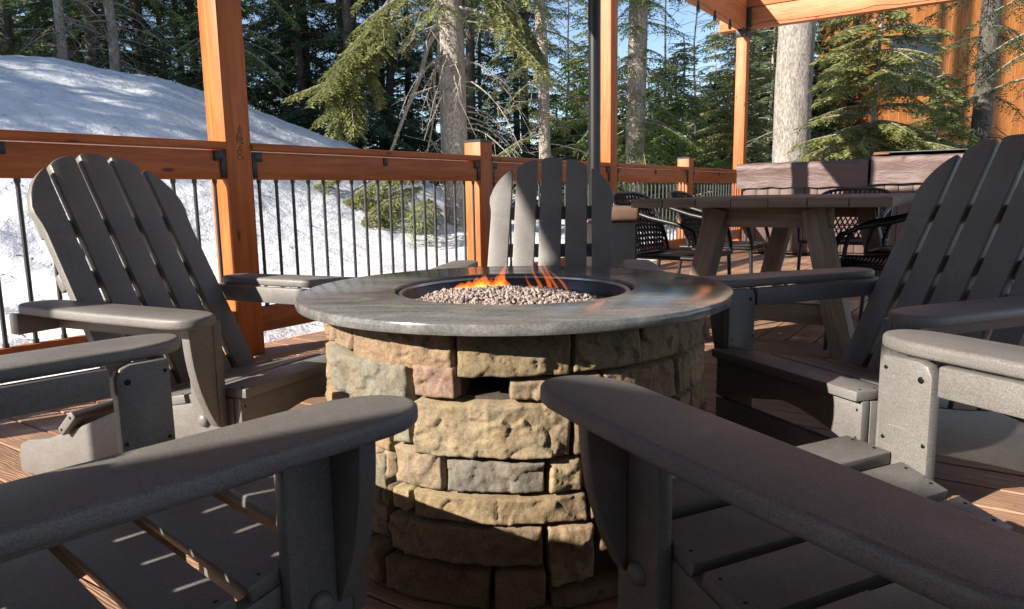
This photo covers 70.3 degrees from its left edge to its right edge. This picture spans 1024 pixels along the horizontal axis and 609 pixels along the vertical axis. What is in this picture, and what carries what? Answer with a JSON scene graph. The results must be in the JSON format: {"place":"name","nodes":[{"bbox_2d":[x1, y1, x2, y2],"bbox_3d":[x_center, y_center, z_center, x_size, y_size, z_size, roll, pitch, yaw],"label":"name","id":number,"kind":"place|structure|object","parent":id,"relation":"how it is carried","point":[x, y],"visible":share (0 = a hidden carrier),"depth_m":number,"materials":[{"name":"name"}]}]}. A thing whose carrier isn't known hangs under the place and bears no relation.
{"place":"outdoors","nodes":[
{"label":"outdoors","id":0,"kind":"place"},
{"bbox_2d":[0,55,562,338],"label":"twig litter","id":1,"kind":"object","parent":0,"point":[205,238],"visible":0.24,"depth_m":9.71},
{"bbox_2d":[0,55,729,384],"bbox_3d":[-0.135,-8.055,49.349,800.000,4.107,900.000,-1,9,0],"label":"snow ground","id":2,"kind":"structure","parent":0,"point":[115,98],"depth_m":10.72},
{"bbox_2d":[0,1,53,56],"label":"conifer","id":3,"kind":"object","parent":2,"relation":"on","point":[30,46],"visible":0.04,"depth_m":23.94,"materials":[{"name":"green plant"}]},
{"bbox_2d":[11,0,82,53],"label":"conifer","id":4,"kind":"object","parent":2,"relation":"on","point":[25,24],"visible":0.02,"depth_m":28.67,"materials":[{"name":"green plant"}]},
{"bbox_2d":[0,0,104,63],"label":"conifer","id":5,"kind":"object","parent":2,"relation":"on","point":[7,38],"visible":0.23,"depth_m":19.57,"materials":[{"name":"green plant"}]},
{"bbox_2d":[10,0,124,71],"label":"conifer","id":6,"kind":"object","parent":2,"relation":"on","point":[36,26],"depth_m":25.01,"materials":[{"name":"green plant"}]},
{"bbox_2d":[0,0,138,73],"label":"conifer","id":7,"kind":"object","parent":2,"relation":"on","point":[60,17],"visible":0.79,"depth_m":13.93,"materials":[{"name":"plant"}]},
{"bbox_2d":[0,0,153,64],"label":"conifer","id":8,"kind":"object","parent":2,"relation":"on","point":[78,39],"visible":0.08,"depth_m":23.69,"materials":[{"name":"green plant"}]},
{"bbox_2d":[0,0,187,85],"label":"conifer","id":9,"kind":"object","parent":2,"relation":"on","point":[48,4],"visible":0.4,"depth_m":19.32,"materials":[{"name":"green plant"}]},
{"bbox_2d":[25,2,165,51],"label":"conifer","id":10,"kind":"object","parent":2,"relation":"on","point":[126,4],"visible":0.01,"depth_m":27.64,"materials":[{"name":"green plant"}]},
{"bbox_2d":[9,0,200,76],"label":"conifer","id":11,"kind":"object","parent":2,"relation":"on","point":[109,14],"visible":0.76,"depth_m":14.88,"materials":[{"name":"plant"}]},
{"bbox_2d":[65,0,203,89],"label":"conifer","id":12,"kind":"object","parent":2,"relation":"on","point":[134,5],"visible":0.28,"depth_m":20.45,"materials":[{"name":"green plant"}]},
{"bbox_2d":[68,0,200,88],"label":"conifer","id":13,"kind":"object","parent":2,"relation":"on","point":[155,59],"visible":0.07,"depth_m":24.40,"materials":[{"name":"green plant"}]},
{"bbox_2d":[102,0,190,76],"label":"conifer","id":14,"kind":"object","parent":2,"relation":"on","point":[128,6],"visible":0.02,"depth_m":27.81,"materials":[{"name":"green plant"}]},
{"bbox_2d":[119,0,195,86],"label":"conifer","id":15,"kind":"object","parent":2,"relation":"on","point":[148,18],"visible":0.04,"depth_m":33.81,"materials":[{"name":"green plant"}]},
{"bbox_2d":[142,0,200,77],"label":"conifer","id":16,"kind":"object","parent":2,"relation":"on","point":[178,32],"visible":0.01,"depth_m":34.52,"materials":[{"name":"green plant"}]},
{"bbox_2d":[123,0,266,109],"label":"conifer","id":17,"kind":"object","parent":2,"relation":"on","point":[166,1],"visible":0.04,"depth_m":29.13,"materials":[{"name":"green plant"}]},
{"bbox_2d":[123,0,297,120],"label":"conifer","id":18,"kind":"object","parent":2,"relation":"on","point":[190,3],"visible":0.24,"depth_m":20.87,"materials":[{"name":"green plant"}]},
{"bbox_2d":[153,0,284,115],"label":"conifer","id":19,"kind":"object","parent":2,"relation":"on","point":[179,54],"visible":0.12,"depth_m":22.93,"materials":[{"name":"green plant"}]},
{"bbox_2d":[173,0,283,105],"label":"conifer","id":20,"kind":"object","parent":2,"relation":"on","point":[196,10],"visible":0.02,"depth_m":29.91,"materials":[{"name":"green plant"}]},
{"bbox_2d":[163,0,308,111],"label":"conifer","id":21,"kind":"object","parent":2,"relation":"on","point":[253,56],"visible":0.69,"depth_m":16.39,"materials":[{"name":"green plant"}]},
{"bbox_2d":[241,0,336,138],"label":"conifer","id":22,"kind":"object","parent":2,"relation":"on","point":[269,95],"visible":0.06,"depth_m":29.49,"materials":[{"name":"green plant"}]},
{"bbox_2d":[242,0,356,138],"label":"conifer","id":23,"kind":"object","parent":2,"relation":"on","point":[283,54],"visible":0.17,"depth_m":24.25,"materials":[{"name":"green plant"}]},
{"bbox_2d":[245,0,365,147],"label":"conifer","id":24,"kind":"object","parent":2,"relation":"on","point":[301,81],"visible":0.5,"depth_m":21.87,"materials":[{"name":"green plant"}]},
{"bbox_2d":[244,0,372,148],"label":"conifer","id":25,"kind":"object","parent":2,"relation":"on","point":[274,9],"visible":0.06,"depth_m":28.29,"materials":[{"name":"green plant"}]},
{"bbox_2d":[265,0,418,151],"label":"conifer","id":26,"kind":"object","parent":2,"relation":"on","point":[338,23],"visible":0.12,"depth_m":24.89,"materials":[{"name":"green plant"}]},
{"bbox_2d":[277,0,434,151],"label":"conifer","id":27,"kind":"object","parent":2,"relation":"on","point":[346,18],"visible":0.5,"depth_m":20.90,"materials":[{"name":"green plant"}]},
{"bbox_2d":[303,0,417,149],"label":"conifer","id":28,"kind":"object","parent":2,"relation":"on","point":[354,23],"visible":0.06,"depth_m":28.02,"materials":[{"name":"green plant"}]},
{"bbox_2d":[326,8,399,148],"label":"conifer","id":29,"kind":"object","parent":2,"relation":"on","point":[357,33],"visible":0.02,"depth_m":34.29,"materials":[{"name":"green plant"}]},
{"bbox_2d":[319,0,439,151],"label":"conifer","id":30,"kind":"object","parent":2,"relation":"on","point":[389,72],"visible":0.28,"depth_m":24.70,"materials":[{"name":"green plant"}]},
{"bbox_2d":[357,0,439,186],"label":"conifer","id":31,"kind":"object","parent":2,"relation":"on","point":[421,115],"visible":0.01,"depth_m":34.22,"materials":[{"name":"green plant"}]},
{"bbox_2d":[364,0,440,186],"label":"conifer","id":32,"kind":"object","parent":2,"relation":"on","point":[409,77],"visible":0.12,"depth_m":29.89,"materials":[{"name":"green plant"}]},
{"bbox_2d":[282,0,556,244],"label":"conifer","id":33,"kind":"object","parent":2,"relation":"on","point":[365,49],"visible":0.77,"depth_m":12.06,"materials":[{"name":"plant"}]},
{"bbox_2d":[394,2,475,183],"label":"conifer","id":34,"kind":"object","parent":2,"relation":"on","point":[428,58],"visible":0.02,"depth_m":33.19,"materials":[{"name":"green plant"}]},
{"bbox_2d":[417,2,509,187],"bbox_3d":[-2.229,-9.958,28.174,4.648,12.632,4.984,-7,11,-36],"label":"conifer","id":35,"kind":"object","parent":2,"relation":"on","point":[427,122],"visible":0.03,"depth_m":28.32,"materials":[{"name":"green plant"}]},
{"bbox_2d":[399,0,538,158],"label":"conifer","id":36,"kind":"object","parent":2,"relation":"on","point":[484,59],"visible":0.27,"depth_m":22.62,"materials":[{"name":"green plant"}]},
{"bbox_2d":[402,0,538,187],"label":"conifer","id":37,"kind":"object","parent":2,"relation":"on","point":[470,99],"visible":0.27,"depth_m":21.99,"materials":[{"name":"green plant"}]},
{"bbox_2d":[439,2,514,190],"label":"conifer","id":38,"kind":"object","parent":2,"relation":"on","point":[478,61],"visible":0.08,"depth_m":35.83,"materials":[{"name":"green plant"}]},
{"bbox_2d":[475,1,562,194],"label":"conifer","id":39,"kind":"object","parent":2,"relation":"on","point":[517,126],"visible":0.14,"depth_m":30.01,"materials":[{"name":"green plant"}]},
{"bbox_2d":[476,0,565,195],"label":"conifer","id":40,"kind":"object","parent":2,"relation":"on","point":[519,82],"visible":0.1,"depth_m":35.33,"materials":[{"name":"green plant"}]},
{"bbox_2d":[465,0,586,199],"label":"conifer","id":41,"kind":"object","parent":2,"relation":"on","point":[525,16],"visible":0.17,"depth_m":23.69,"materials":[{"name":"green plant"}]},
{"bbox_2d":[481,0,587,204],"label":"conifer","id":42,"kind":"object","parent":2,"relation":"on","point":[542,100],"visible":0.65,"depth_m":14.79,"materials":[{"name":"plant"}]},
{"bbox_2d":[514,0,587,159],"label":"sapling","id":43,"kind":"object","parent":2,"relation":"on","point":[569,72],"visible":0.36,"depth_m":21.24,"materials":[{"name":"green plant"}]},
{"bbox_2d":[531,93,579,203],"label":"fir","id":44,"kind":"object","parent":2,"relation":"on","point":[553,99],"visible":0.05,"depth_m":27.77,"materials":[{"name":"green plant"}]},
{"bbox_2d":[533,55,587,205],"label":"fir","id":45,"kind":"object","parent":2,"relation":"on","point":[574,132],"visible":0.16,"depth_m":22.85,"materials":[{"name":"green plant"}]},
{"bbox_2d":[550,0,625,205],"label":"fir","id":46,"kind":"object","parent":2,"relation":"on","point":[581,90],"visible":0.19,"depth_m":18.90,"materials":[{"name":"green plant"}]},
{"bbox_2d":[552,75,624,195],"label":"fir","id":47,"kind":"object","parent":2,"relation":"on","point":[568,142],"visible":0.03,"depth_m":23.83,"materials":[{"name":"green plant"}]},
{"bbox_2d":[559,77,619,189],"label":"fir","id":48,"kind":"object","parent":2,"relation":"on","point":[580,131],"visible":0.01,"depth_m":27.85,"materials":[{"name":"green plant"}]},
{"bbox_2d":[617,77,647,158],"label":"fir","id":49,"kind":"object","parent":2,"relation":"on","point":[623,143],"visible":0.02,"depth_m":28.26,"materials":[{"name":"green plant"}]},
{"bbox_2d":[562,0,705,221],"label":"conifer","id":50,"kind":"object","parent":2,"relation":"on","point":[636,130],"visible":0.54,"depth_m":15.65,"materials":[{"name":"plant"}]},
{"bbox_2d":[617,60,672,198],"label":"fir","id":51,"kind":"object","parent":2,"relation":"on","point":[621,116],"visible":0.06,"depth_m":24.11,"materials":[{"name":"green plant"}]},
{"bbox_2d":[645,88,661,193],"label":"fir","id":52,"kind":"object","parent":2,"relation":"on","point":[648,94],"visible":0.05,"depth_m":28.16,"materials":[{"name":"green plant"}]},
{"bbox_2d":[644,65,679,197],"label":"fir","id":53,"kind":"object","parent":2,"relation":"on","point":[662,73],"visible":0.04,"depth_m":24.01,"materials":[{"name":"green plant"}]},
{"bbox_2d":[644,55,697,193],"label":"fir","id":54,"kind":"object","parent":2,"relation":"on","point":[669,74],"visible":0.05,"depth_m":23.07,"materials":[{"name":"green plant"}]},
{"bbox_2d":[648,55,693,191],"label":"fir","id":55,"kind":"object","parent":2,"relation":"on","point":[667,103],"visible":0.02,"depth_m":27.17,"materials":[{"name":"green plant"}]},
{"bbox_2d":[624,0,720,196],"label":"sapling","id":56,"kind":"object","parent":2,"relation":"on","point":[665,70],"visible":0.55,"depth_m":20.15,"materials":[{"name":"green plant"}]},
{"bbox_2d":[651,0,724,194],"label":"sapling","id":57,"kind":"object","parent":2,"relation":"on","point":[694,92],"visible":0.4,"depth_m":21.18,"materials":[{"name":"green plant"}]},
{"bbox_2d":[644,37,732,226],"bbox_3d":[3.852,-3.923,17.090,2.825,4.500,2.843,-9,12,-41],"label":"fir","id":58,"kind":"object","parent":2,"relation":"on","point":[683,110],"visible":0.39,"depth_m":16.84,"materials":[{"name":"green plant"}]},
{"bbox_2d":[664,76,732,196],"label":"fir","id":59,"kind":"object","parent":2,"relation":"on","point":[716,87],"visible":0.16,"depth_m":22.18,"materials":[{"name":"green plant"}]},
{"bbox_2d":[675,27,753,195],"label":"fir","id":60,"kind":"object","parent":2,"relation":"on","point":[711,100],"visible":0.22,"depth_m":22.05,"materials":[{"name":"green plant"}]},
{"bbox_2d":[686,19,774,196],"bbox_3d":[5.727,-5.809,18.380,3.063,7.450,3.673,-1,9,0],"label":"fir","id":61,"kind":"object","parent":2,"relation":"on","point":[751,123],"visible":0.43,"depth_m":18.27,"materials":[{"name":"green plant"}]},
{"bbox_2d":[709,70,751,158],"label":"fir","id":62,"kind":"object","parent":2,"relation":"on","point":[725,97],"visible":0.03,"depth_m":23.95,"materials":[{"name":"green plant"}]},
{"bbox_2d":[720,27,777,192],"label":"fir","id":63,"kind":"object","parent":2,"relation":"on","point":[768,140],"visible":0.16,"depth_m":21.27,"materials":[{"name":"green plant"}]},
{"bbox_2d":[691,16,830,162],"bbox_3d":[8.396,-13.252,25.332,4.913,20.943,6.390,-5,9,-23],"label":"conifer","id":64,"kind":"object","parent":2,"relation":"on","point":[727,41],"visible":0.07,"depth_m":26.05,"materials":[{"name":"green plant"}]},
{"bbox_2d":[717,27,826,194],"bbox_3d":[8.666,-6.454,24.212,4.798,8.087,4.714,0,9,8],"label":"fir","id":65,"kind":"object","parent":2,"relation":"on","point":[764,62],"visible":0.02,"depth_m":23.89,"materials":[{"name":"green plant"}]},
{"bbox_2d":[748,26,854,162],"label":"fir","id":66,"kind":"object","parent":2,"relation":"on","point":[816,78],"visible":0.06,"depth_m":23.38,"materials":[{"name":"green plant"}]},
{"bbox_2d":[749,15,867,162],"bbox_3d":[5.498,-11.222,13.466,3.330,20.020,3.393,-3,9,-13],"label":"conifer","id":67,"kind":"object","parent":2,"relation":"on","point":[794,73],"visible":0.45,"depth_m":14.26,"materials":[{"name":"plant"}]},
{"bbox_2d":[750,20,869,161],"bbox_3d":[10.034,-9.702,24.465,4.685,14.089,4.753,4,10,31],"label":"conifer","id":68,"kind":"object","parent":2,"relation":"on","point":[815,83],"visible":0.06,"depth_m":24.71,"materials":[{"name":"green plant"}]},
{"bbox_2d":[812,24,831,137],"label":"conifer","id":69,"kind":"object","parent":2,"relation":"on","point":[819,113],"depth_m":28.81,"materials":[{"name":"green plant"}]},
{"bbox_2d":[812,40,840,137],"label":"fir","id":70,"kind":"object","parent":2,"relation":"on","point":[816,113],"visible":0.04,"depth_m":27.64,"materials":[{"name":"green plant"}]},
{"bbox_2d":[812,18,867,159],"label":"conifer","id":71,"kind":"object","parent":2,"relation":"on","point":[839,45],"visible":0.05,"depth_m":25.82,"materials":[{"name":"green plant"}]},
{"bbox_2d":[786,2,964,161],"bbox_3d":[6.283,-3.660,12.524,3.744,7.763,3.557,-1,9,0],"label":"fir","id":72,"kind":"object","parent":2,"relation":"on","point":[880,76],"visible":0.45,"depth_m":12.34,"materials":[{"name":"green plant"}]},
{"bbox_2d":[814,0,1023,159],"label":"cabin","id":73,"kind":"object","parent":2,"relation":"on","point":[961,21],"visible":0.17,"depth_m":23.00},
{"bbox_2d":[888,34,939,94],"bbox_3d":[12.738,-7.605,23.064,1.500,1.850,0.047,0,9,4],"label":"window","id":74,"kind":"structure","parent":73,"relation":"in","point":[922,48],"depth_m":23.00,"materials":[{"name":"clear glass"}]},
{"bbox_2d":[897,71,980,150],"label":"fir","id":75,"kind":"object","parent":2,"relation":"on","point":[939,123],"visible":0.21,"depth_m":14.83,"materials":[{"name":"green plant"}]},
{"bbox_2d":[901,0,1023,144],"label":"conifer","id":76,"kind":"object","parent":2,"relation":"on","point":[988,41],"visible":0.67,"depth_m":15.40,"materials":[{"name":"green plant"}]},
{"bbox_2d":[942,0,1023,118],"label":"conifer","id":77,"kind":"object","parent":2,"relation":"on","point":[992,53],"visible":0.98,"depth_m":13.93,"materials":[{"name":"plant"}]},
{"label":"deck floor joists","id":78,"kind":"structure","parent":2,"relation":"on","visible":0},
{"bbox_2d":[0,250,1023,608],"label":"deck floor","id":79,"kind":"structure","parent":78,"relation":"on","point":[996,492],"depth_m":2.78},
{"bbox_2d":[9,153,355,474],"bbox_3d":[-1.016,0.024,2.295,1.017,1.014,0.875,3,10,26],"label":"adirondack chair","id":80,"kind":"object","parent":79,"relation":"on","point":[135,215],"visible":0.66,"depth_m":2.24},
{"bbox_2d":[0,333,417,608],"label":"adirondack chair","id":81,"kind":"object","parent":79,"relation":"on","point":[274,511],"visible":1,"depth_m":1.01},
{"bbox_2d":[197,0,264,354],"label":"timber post","id":82,"kind":"object","parent":79,"relation":"on","point":[223,63],"visible":0.94,"depth_m":3.83,"materials":[{"name":"brown wood"}]},
{"bbox_2d":[0,129,236,354],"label":"railing section","id":83,"kind":"object","parent":82,"relation":"attached to","point":[28,154],"visible":0.52,"depth_m":3.26,"materials":[{"name":"brown wood"}]},
{"bbox_2d":[264,260,656,343],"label":"deck floor fascia","id":84,"kind":"structure","parent":79,"relation":"attached to","point":[310,333],"depth_m":4.54,"materials":[{"name":"brown wood"}]},
{"bbox_2d":[463,139,492,265],"bbox_3d":[-0.254,-0.658,5.769,0.164,1.285,0.164,5,11,34],"label":"railing post","id":85,"kind":"object","parent":79,"relation":"on","point":[483,186],"visible":0.62,"depth_m":5.69,"materials":[{"name":"brown wood"}]},
{"bbox_2d":[251,143,480,330],"bbox_3d":[-0.865,-0.500,4.858,0.147,1.034,2.059,5,11,34],"label":"railing section","id":86,"kind":"object","parent":85,"relation":"attached to","point":[277,162],"visible":0.65,"depth_m":4.56,"materials":[{"name":"brown wood"}]},
{"bbox_2d":[492,156,610,265],"bbox_3d":[0.381,-0.797,6.663,0.147,1.034,2.053,5,11,34],"label":"railing section","id":87,"kind":"object","parent":85,"relation":"attached to","point":[502,167],"visible":0.22,"depth_m":6.05,"materials":[{"name":"brown wood"}]},
{"bbox_2d":[295,266,734,608],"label":"fire pit","id":88,"kind":"object","parent":79,"relation":"on","point":[481,497],"visible":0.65,"depth_m":1.53,"materials":[{"name":"stone"}]},
{"bbox_2d":[413,284,612,304],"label":"lava rock pebbles","id":89,"kind":"object","parent":88,"relation":"in","point":[500,294],"visible":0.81,"depth_m":1.82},
{"bbox_2d":[429,157,662,270],"bbox_3d":[0.136,-0.084,2.871,0.875,1.014,1.017,0,9,7],"label":"adirondack chair","id":90,"kind":"object","parent":79,"relation":"on","point":[551,213],"visible":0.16,"depth_m":3.08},
{"bbox_2d":[588,0,600,205],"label":"metal pole","id":91,"kind":"object","parent":79,"relation":"on","point":[594,84],"visible":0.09,"depth_m":5.41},
{"bbox_2d":[601,0,617,192],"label":"timber post","id":92,"kind":"object","parent":79,"relation":"on","point":[609,44],"visible":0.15,"depth_m":7.32,"materials":[{"name":"brown wood"}]},
{"bbox_2d":[613,191,732,274],"bbox_3d":[1.001,-0.305,4.683,0.684,0.850,0.617,6,11,37],"label":"woven chair","id":93,"kind":"object","parent":79,"relation":"on","point":[656,220],"visible":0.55,"depth_m":4.79,"materials":[{"name":"black wicker"}]},
{"bbox_2d":[677,157,693,238],"bbox_3d":[2.223,-1.249,9.357,0.164,1.285,0.164,5,11,34],"label":"railing post","id":94,"kind":"object","parent":79,"relation":"on","point":[685,161],"visible":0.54,"depth_m":9.23,"materials":[{"name":"brown wood"}]},
{"bbox_2d":[617,163,689,248],"bbox_3d":[1.620,-1.093,8.457,0.147,1.034,2.033,5,11,34],"label":"railing section","id":95,"kind":"object","parent":94,"relation":"attached to","point":[639,173],"visible":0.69,"depth_m":8.45,"materials":[{"name":"brown wood"}]},
{"bbox_2d":[693,167,739,240],"bbox_3d":[2.866,-1.390,10.263,0.147,1.034,2.083,5,11,34],"label":"railing section","id":96,"kind":"object","parent":94,"relation":"attached to","point":[712,176],"visible":0.43,"depth_m":10.15,"materials":[{"name":"brown wood"}]},
{"bbox_2d":[668,190,769,289],"bbox_3d":[1.509,-0.420,5.383,0.684,0.850,0.617,4,10,31],"label":"woven chair","id":97,"kind":"object","parent":79,"relation":"on","point":[694,224],"visible":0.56,"depth_m":5.36,"materials":[{"name":"black wicker"}]},
{"bbox_2d":[731,28,750,240],"bbox_3d":[3.468,-2.497,11.039,0.179,3.201,0.179,5,11,34],"label":"timber post","id":98,"kind":"object","parent":79,"relation":"on","point":[741,96],"visible":0.76,"depth_m":10.89,"materials":[{"name":"brown wood"}]},
{"bbox_2d":[685,0,965,33],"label":"patio cover","id":99,"kind":"object","parent":98,"relation":"on","point":[744,13],"visible":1,"depth_m":10.17,"materials":[{"name":"brown wood"}]},
{"bbox_2d":[678,0,928,36],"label":"string lights","id":100,"kind":"object","parent":99,"relation":"hanging from","point":[715,17],"visible":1,"depth_m":9.67,"materials":[{"name":"black plastic"}]},
{"bbox_2d":[631,193,914,359],"bbox_3d":[1.766,-0.259,4.489,1.263,0.816,2.120,5,11,34],"label":"dining table","id":101,"kind":"object","parent":79,"relation":"on","point":[812,215],"visible":0.78,"depth_m":3.75,"materials":[{"name":"brown wood"}]},
{"bbox_2d":[540,329,1023,608],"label":"adirondack chair","id":102,"kind":"object","parent":79,"relation":"on","point":[692,507],"visible":1,"depth_m":1.00,"materials":[{"name":"plastic"}]},
{"bbox_2d":[797,187,892,300],"bbox_3d":[2.588,-0.478,5.640,0.617,0.850,0.684,6,11,37],"label":"woven chair","id":103,"kind":"object","parent":79,"relation":"on","point":[885,212],"visible":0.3,"depth_m":5.72,"materials":[{"name":"black wicker"}]},
{"bbox_2d":[703,134,1023,472],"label":"adirondack chair","id":104,"kind":"object","parent":79,"relation":"on","point":[962,209],"visible":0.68,"depth_m":2.18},
{"bbox_2d":[736,149,1023,259],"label":"hot tub","id":105,"kind":"object","parent":79,"relation":"on","point":[902,172],"visible":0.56,"depth_m":8.98,"materials":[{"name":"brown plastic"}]},
{"bbox_2d":[823,213,941,349],"bbox_3d":[2.070,-0.194,3.842,0.684,0.850,0.617,4,10,31],"label":"woven chair","id":106,"kind":"object","parent":79,"relation":"on","point":[873,262],"visible":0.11,"depth_m":3.84,"materials":[{"name":"black wicker"}]},
{"bbox_2d":[858,224,972,321],"bbox_3d":[2.588,-0.301,4.487,0.684,0.850,0.617,6,11,37],"label":"woven chair","id":107,"kind":"object","parent":79,"relation":"on","point":[883,250],"visible":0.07,"depth_m":4.51,"materials":[{"name":"black wicker"}]},
{"bbox_2d":[14,0,818,194],"label":"sky","id":108,"kind":"structure","parent":0,"point":[657,45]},
{"bbox_2d":[587,206,638,265],"bbox_3d":[0.582,-0.186,4.273,0.270,0.776,0.270,-2,9,-6],"label":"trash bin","id":109,"kind":"object","parent":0,"point":[624,236],"visible":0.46,"depth_m":4.12,"materials":[{"name":"black plastic"}]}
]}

